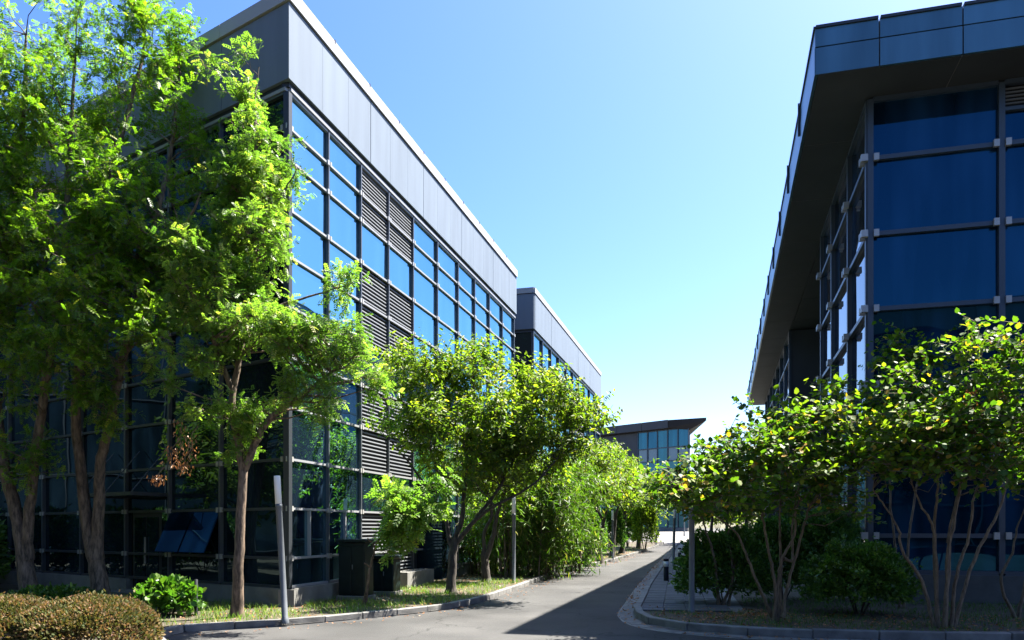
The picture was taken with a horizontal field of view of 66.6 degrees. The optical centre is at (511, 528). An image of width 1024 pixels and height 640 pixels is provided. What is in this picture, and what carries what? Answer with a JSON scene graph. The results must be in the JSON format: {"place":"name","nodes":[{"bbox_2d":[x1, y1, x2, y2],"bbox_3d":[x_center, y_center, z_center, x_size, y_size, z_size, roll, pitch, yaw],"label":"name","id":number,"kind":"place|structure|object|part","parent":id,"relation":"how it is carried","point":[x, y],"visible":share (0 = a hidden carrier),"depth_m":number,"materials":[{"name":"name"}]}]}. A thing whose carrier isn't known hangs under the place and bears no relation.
{"place":"outdoors","nodes":[
{"label":"outdoors","id":0,"kind":"place"},
{"bbox_2d":[5,581,109,600],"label":"rose bush","id":1,"kind":"object","parent":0,"point":[48,591],"visible":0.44,"depth_m":13.87,"materials":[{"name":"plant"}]},
{"bbox_2d":[0,542,660,639],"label":"verge","id":2,"kind":"structure","parent":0,"point":[4,587],"depth_m":15.55,"materials":[{"name":"green plant"}]},
{"bbox_2d":[0,508,11,568],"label":"hedge shrub","id":3,"kind":"object","parent":2,"relation":"on","point":[5,531],"visible":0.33,"depth_m":21.30,"materials":[{"name":"green plant"}]},
{"bbox_2d":[0,524,14,579],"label":"hedge shrub","id":4,"kind":"object","parent":2,"relation":"on","point":[3,552],"visible":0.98,"depth_m":18.98,"materials":[{"name":"green plant"}]},
{"bbox_2d":[0,592,76,639],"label":"hedge ball","id":5,"kind":"object","parent":2,"relation":"on","point":[11,605],"visible":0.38,"depth_m":8.96,"materials":[{"name":"green plant"}]},
{"bbox_2d":[0,0,140,593],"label":"locust tree","id":6,"kind":"object","parent":2,"relation":"on","point":[26,103],"visible":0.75,"depth_m":15.10,"materials":[{"name":"green plant"}]},
{"bbox_2d":[4,588,171,639],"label":"hedge ball","id":7,"kind":"object","parent":2,"relation":"on","point":[123,617],"visible":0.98,"depth_m":8.73,"materials":[{"name":"green plant"}]},
{"bbox_2d":[5,0,230,594],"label":"locust tree","id":8,"kind":"object","parent":2,"relation":"on","point":[94,239],"visible":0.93,"depth_m":14.49,"materials":[{"name":"green plant"}]},
{"bbox_2d":[131,573,207,615],"bbox_3d":[-5.917,1.148,13.414,1.285,0.776,1.202,0,0,0],"label":"fresh shrub","id":9,"kind":"object","parent":2,"relation":"on","point":[165,595],"visible":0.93,"depth_m":13.20,"materials":[{"name":"green plant"}]},
{"bbox_2d":[194,579,197,615],"bbox_3d":[-5.430,1.212,13.400,0.060,0.675,0.057,0,0,0],"label":"marker post","id":10,"kind":"object","parent":2,"relation":"on","point":[196,583],"visible":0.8,"depth_m":13.38,"materials":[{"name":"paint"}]},
{"bbox_2d":[0,0,517,606],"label":"office building","id":11,"kind":"structure","parent":2,"relation":"on","point":[388,210],"depth_m":17.45,"materials":[{"name":"blue glass"}]},
{"bbox_2d":[133,513,161,587],"bbox_3d":[-8.279,0.525,17.745,1.150,1.750,0.060,0,0,34],"label":"door frame","id":12,"kind":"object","parent":11,"relation":"in","point":[159,515],"depth_m":17.74,"materials":[{"name":"grey metal"}]},
{"bbox_2d":[138,30,404,617],"bbox_3d":[-3.848,-3.446,13.088,4.388,10.046,2.571,0,0,7],"label":"locust tree","id":13,"kind":"object","parent":2,"relation":"on","point":[253,184],"visible":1,"depth_m":12.81,"materials":[{"name":"green plant"}]},
{"bbox_2d":[335,539,375,599],"bbox_3d":[-3.298,0.887,16.466,0.690,1.325,0.520,0,0,15],"label":"utility cabinet","id":14,"kind":"object","parent":2,"relation":"on","point":[355,555],"visible":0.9,"depth_m":16.27,"materials":[{"name":"metal"}]},
{"bbox_3d":[-3.493,0.880,16.305,0.276,1.000,0.020,0,0,15],"label":"door","id":15,"kind":"part","parent":14,"relation":"part of","materials":[{"name":"green paint"}]},
{"bbox_3d":[-3.209,0.880,16.229,0.276,1.000,0.020,0,0,15],"label":"door","id":16,"kind":"part","parent":14,"relation":"part of","materials":[{"name":"green paint"}]},
{"bbox_2d":[373,555,402,595],"bbox_3d":[-2.845,1.077,17.622,0.610,0.945,0.500,0,0,15],"label":"utility cabinet","id":17,"kind":"object","parent":2,"relation":"on","point":[385,580],"visible":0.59,"depth_m":17.43,"materials":[{"name":"metal"}]},
{"bbox_3d":[-3.019,1.070,17.466,0.239,0.620,0.020,0,0,15],"label":"door","id":18,"kind":"part","parent":17,"relation":"part of","materials":[{"name":"green paint"}]},
{"bbox_3d":[-2.773,1.070,17.399,0.239,0.620,0.020,0,0,15],"label":"door","id":19,"kind":"part","parent":17,"relation":"part of","materials":[{"name":"green paint"}]},
{"bbox_2d":[167,549,633,624],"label":"fallen leaves","id":20,"kind":"object","parent":2,"relation":"on","point":[381,596],"visible":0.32,"depth_m":15.95,"materials":[{"name":"brown plant"}]},
{"bbox_2d":[362,466,462,604],"bbox_3d":[-1.867,0.166,14.924,1.880,2.734,1.521,0,0,-25],"label":"locust sapling","id":21,"kind":"object","parent":2,"relation":"on","point":[400,521],"visible":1,"depth_m":14.65,"materials":[{"name":"green plant"}]},
{"bbox_2d":[357,327,622,593],"bbox_3d":[-0.485,-1.492,17.482,5.781,6.094,3.500,0,0,-17],"label":"elm tree","id":22,"kind":"object","parent":2,"relation":"on","point":[429,417],"visible":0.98,"depth_m":17.03,"materials":[{"name":"green plant"}]},
{"bbox_2d":[453,489,542,573],"bbox_3d":[-0.715,0.505,25.784,4.038,4.744,4.494,0,0,0],"label":"bamboo clump","id":23,"kind":"object","parent":2,"relation":"on","point":[476,554],"visible":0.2,"depth_m":25.29,"materials":[{"name":"green plant"}]},
{"bbox_2d":[439,416,558,581],"bbox_3d":[-0.521,-0.818,21.850,3.647,4.800,2.722,0,0,0],"label":"elm tree","id":24,"kind":"object","parent":2,"relation":"on","point":[485,569],"visible":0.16,"depth_m":21.78,"materials":[{"name":"green plant"}]},
{"bbox_2d":[512,497,515,581],"bbox_3d":[0.048,0.343,21.383,0.123,2.415,0.123,0,0,0],"label":"lamp post","id":25,"kind":"object","parent":2,"relation":"on","point":[513,538],"visible":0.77,"depth_m":21.34,"materials":[{"name":"grey metal"}]},
{"bbox_2d":[455,466,604,579],"bbox_3d":[0.599,0.004,24.473,4.764,5.005,4.213,0,0,0],"label":"bamboo clump","id":26,"kind":"object","parent":2,"relation":"on","point":[549,522],"visible":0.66,"depth_m":24.00,"materials":[{"name":"green plant"}]},
{"bbox_2d":[514,287,600,555],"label":"office building","id":27,"kind":"structure","parent":2,"relation":"on","point":[540,326],"depth_m":35.78,"materials":[{"name":"black"}]},
{"bbox_2d":[526,448,620,575],"bbox_3d":[1.753,-0.279,26.540,3.998,5.089,4.279,0,0,0],"label":"bamboo clump","id":28,"kind":"object","parent":2,"relation":"on","point":[592,475],"visible":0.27,"depth_m":26.04,"materials":[{"name":"green plant"}]},
{"bbox_2d":[574,508,607,555],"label":"hedge shrub","id":29,"kind":"object","parent":2,"relation":"on","point":[605,540],"visible":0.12,"depth_m":36.17,"materials":[{"name":"green plant"}]},
{"bbox_2d":[564,435,638,566],"bbox_3d":[3.255,-1.020,30.665,4.119,5.161,3.637,0,0,29],"label":"elm tree","id":30,"kind":"object","parent":2,"relation":"on","point":[607,455],"visible":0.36,"depth_m":30.07,"materials":[{"name":"green plant"}]},
{"bbox_2d":[602,505,628,550],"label":"hedge shrub","id":31,"kind":"object","parent":2,"relation":"on","point":[620,538],"visible":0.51,"depth_m":42.07,"materials":[{"name":"green plant"}]},
{"bbox_2d":[588,436,648,562],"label":"elm tree","id":32,"kind":"object","parent":2,"relation":"on","point":[621,469],"visible":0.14,"depth_m":34.44,"materials":[{"name":"green plant"}]},
{"bbox_2d":[598,444,652,557],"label":"elm tree","id":33,"kind":"object","parent":2,"relation":"on","point":[615,520],"visible":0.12,"depth_m":38.78,"materials":[{"name":"green plant"}]},
{"bbox_2d":[619,510,641,546],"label":"hedge shrub","id":34,"kind":"object","parent":2,"relation":"on","point":[628,531],"visible":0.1,"depth_m":47.48,"materials":[{"name":"green plant"}]},
{"bbox_2d":[601,454,660,552],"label":"elm tree","id":35,"kind":"object","parent":2,"relation":"on","point":[621,549],"visible":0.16,"depth_m":42.85,"materials":[{"name":"green plant"}]},
{"bbox_2d":[630,502,660,549],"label":"roadside shrub","id":36,"kind":"object","parent":2,"relation":"on","point":[645,519],"visible":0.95,"depth_m":45.67,"materials":[{"name":"green plant"}]},
{"bbox_2d":[611,457,681,548],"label":"elm tree","id":37,"kind":"object","parent":2,"relation":"on","point":[638,545],"visible":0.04,"depth_m":46.75,"materials":[{"name":"green plant"}]},
{"bbox_2d":[163,544,759,639],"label":"road","id":38,"kind":"structure","parent":0,"point":[583,606],"depth_m":13.38,"materials":[{"name":"grey asphalt"}]},
{"bbox_2d":[162,542,663,639],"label":"kerb","id":39,"kind":"structure","parent":38,"relation":"on","point":[178,629],"depth_m":13.68,"materials":[{"name":"concrete"}]},
{"bbox_2d":[274,476,288,623],"bbox_3d":[-3.767,0.344,12.722,0.123,2.415,0.123,-3,0,0],"label":"lamp post","id":40,"kind":"object","parent":39,"relation":"on","point":[281,552],"visible":1,"depth_m":12.68,"materials":[{"name":"grey metal"}]},
{"bbox_2d":[611,510,613,559],"bbox_3d":[4.906,0.331,38.000,0.123,2.415,0.123,0,0,0],"label":"lamp post","id":41,"kind":"object","parent":39,"relation":"on","point":[612,534],"visible":0.99,"depth_m":37.96,"materials":[{"name":"grey metal"}]},
{"bbox_2d":[198,553,641,634],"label":"fallen leaves","id":42,"kind":"object","parent":38,"relation":"on","point":[452,609],"visible":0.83,"depth_m":15.05,"materials":[{"name":"brown plant"}]},
{"bbox_2d":[600,418,705,530],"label":"office building","id":43,"kind":"structure","parent":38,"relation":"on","point":[661,440],"depth_m":74.23,"materials":[{"name":"blue glass"}]},
{"bbox_2d":[617,544,865,639],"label":"gutter","id":44,"kind":"object","parent":38,"relation":"on","point":[623,615],"visible":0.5,"depth_m":12.71,"materials":[{"name":"concrete"}]},
{"bbox_2d":[617,558,872,639],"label":"fallen leaves","id":45,"kind":"object","parent":44,"relation":"on","point":[679,630],"visible":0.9,"depth_m":15.07,"materials":[{"name":"brown plant"}]},
{"bbox_2d":[634,543,1023,639],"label":"kerb","id":46,"kind":"structure","parent":38,"relation":"on","point":[640,614],"depth_m":11.28,"materials":[{"name":"concrete"}]},
{"bbox_2d":[0,0,971,527],"label":"sky","id":47,"kind":"structure","parent":0,"point":[629,159],"materials":[{"name":"blue"}]},
{"bbox_2d":[608,530,724,543],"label":"plaza","id":48,"kind":"structure","parent":0,"point":[665,537],"depth_m":59.99,"materials":[{"name":"grey concrete"}]},
{"bbox_2d":[695,512,743,529],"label":"distant tree","id":49,"kind":"object","parent":48,"relation":"on","point":[716,520],"visible":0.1,"depth_m":90.89,"materials":[{"name":"green plant"}]},
{"bbox_2d":[724,490,764,525],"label":"distant tree","id":50,"kind":"object","parent":48,"relation":"on","point":[753,521],"visible":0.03,"depth_m":92.46,"materials":[{"name":"green plant"}]},
{"bbox_2d":[642,544,744,611],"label":"footpath","id":51,"kind":"structure","parent":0,"point":[661,592],"depth_m":16.13,"materials":[{"name":"concrete"}]},
{"bbox_2d":[664,559,668,581],"bbox_3d":[4.321,1.179,21.848,0.148,0.652,0.146,0,0,0],"label":"bollard light","id":52,"kind":"object","parent":51,"relation":"on","point":[666,569],"visible":0.91,"depth_m":21.79,"materials":[{"name":"black paint"}]},
{"bbox_2d":[672,509,675,565],"bbox_3d":[6.232,0.343,30.000,0.123,2.415,0.123,1,0,0],"label":"lamp post","id":53,"kind":"object","parent":51,"relation":"on","point":[674,528],"visible":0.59,"depth_m":29.96,"materials":[{"name":"grey metal"}]},
{"bbox_2d":[696,471,712,530],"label":"elm tree","id":54,"kind":"object","parent":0,"point":[711,525],"depth_m":52.92,"materials":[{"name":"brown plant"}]},
{"bbox_2d":[641,565,1023,631],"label":"verge","id":55,"kind":"structure","parent":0,"point":[753,606],"depth_m":13.41,"materials":[{"name":"green plant"}]},
{"bbox_2d":[688,507,694,611],"bbox_3d":[3.219,0.343,13.958,0.123,2.415,0.123,0,0,0],"label":"lamp post","id":56,"kind":"object","parent":55,"relation":"on","point":[691,565],"visible":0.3,"depth_m":13.91,"materials":[{"name":"grey metal"}]},
{"bbox_2d":[668,520,777,601],"bbox_3d":[4.221,0.672,15.580,2.282,1.732,1.759,0,0,0],"label":"verge shrub","id":57,"kind":"object","parent":55,"relation":"on","point":[756,550],"visible":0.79,"depth_m":15.19,"materials":[{"name":"green plant"}]},
{"bbox_2d":[721,460,736,527],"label":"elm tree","id":58,"kind":"object","parent":55,"relation":"on","point":[727,512],"visible":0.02,"depth_m":49.92,"materials":[{"name":"green plant"}]},
{"bbox_2d":[651,465,831,605],"bbox_3d":[4.310,0.118,15.152,3.494,2.861,2.477,0,0,0],"label":"redbud tree","id":59,"kind":"object","parent":55,"relation":"on","point":[772,504],"visible":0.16,"depth_m":14.97,"materials":[{"name":"green plant"}]},
{"bbox_2d":[728,474,766,526],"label":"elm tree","id":60,"kind":"object","parent":55,"relation":"on","point":[752,513],"visible":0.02,"depth_m":46.68,"materials":[{"name":"green plant"}]},
{"bbox_2d":[618,365,914,620],"bbox_3d":[3.997,-0.565,12.045,4.591,4.103,2.385,0,0,-9],"label":"redbud tree","id":61,"kind":"object","parent":55,"relation":"on","point":[757,459],"visible":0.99,"depth_m":11.87,"materials":[{"name":"green plant"}]},
{"bbox_2d":[740,511,828,598],"bbox_3d":[5.745,0.453,16.498,2.069,2.167,1.795,0,0,-27],"label":"verge shrub","id":62,"kind":"object","parent":55,"relation":"on","point":[772,527],"visible":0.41,"depth_m":16.03,"materials":[{"name":"green plant"}]},
{"bbox_2d":[783,501,864,599],"bbox_3d":[6.644,0.399,16.391,1.602,2.271,1.513,0,0,40],"label":"verge shrub","id":63,"kind":"object","parent":55,"relation":"on","point":[848,527],"visible":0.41,"depth_m":16.04,"materials":[{"name":"green plant"}]},
{"bbox_2d":[647,606,1023,630],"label":"fallen leaves","id":64,"kind":"object","parent":55,"relation":"on","point":[752,614],"visible":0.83,"depth_m":12.78,"materials":[{"name":"brown plant"}]},
{"bbox_2d":[787,533,926,614],"bbox_3d":[5.991,0.812,13.582,2.067,1.449,1.924,0,0,0],"label":"clipped bush","id":65,"kind":"object","parent":55,"relation":"on","point":[883,565],"visible":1,"depth_m":13.17,"materials":[{"name":"green plant"}]},
{"bbox_2d":[747,0,1023,604],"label":"office building","id":66,"kind":"structure","parent":55,"relation":"on","point":[902,205],"depth_m":15.86,"materials":[{"name":"blue glass"}]},
{"bbox_2d":[831,319,963,608],"bbox_3d":[7.216,-1.178,14.578,2.682,5.460,1.961,0,0,0],"label":"redbud tree","id":67,"kind":"object","parent":55,"relation":"on","point":[909,351],"visible":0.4,"depth_m":14.55,"materials":[{"name":"green plant"}]},
{"bbox_2d":[837,307,1023,628],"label":"redbud tree","id":68,"kind":"object","parent":55,"relation":"on","point":[963,418],"visible":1,"depth_m":11.12,"materials":[{"name":"green plant"}]},
{"bbox_2d":[969,355,1023,617],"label":"redbud tree","id":69,"kind":"object","parent":55,"relation":"on","point":[1016,488],"visible":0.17,"depth_m":12.84,"materials":[{"name":"green plant"}]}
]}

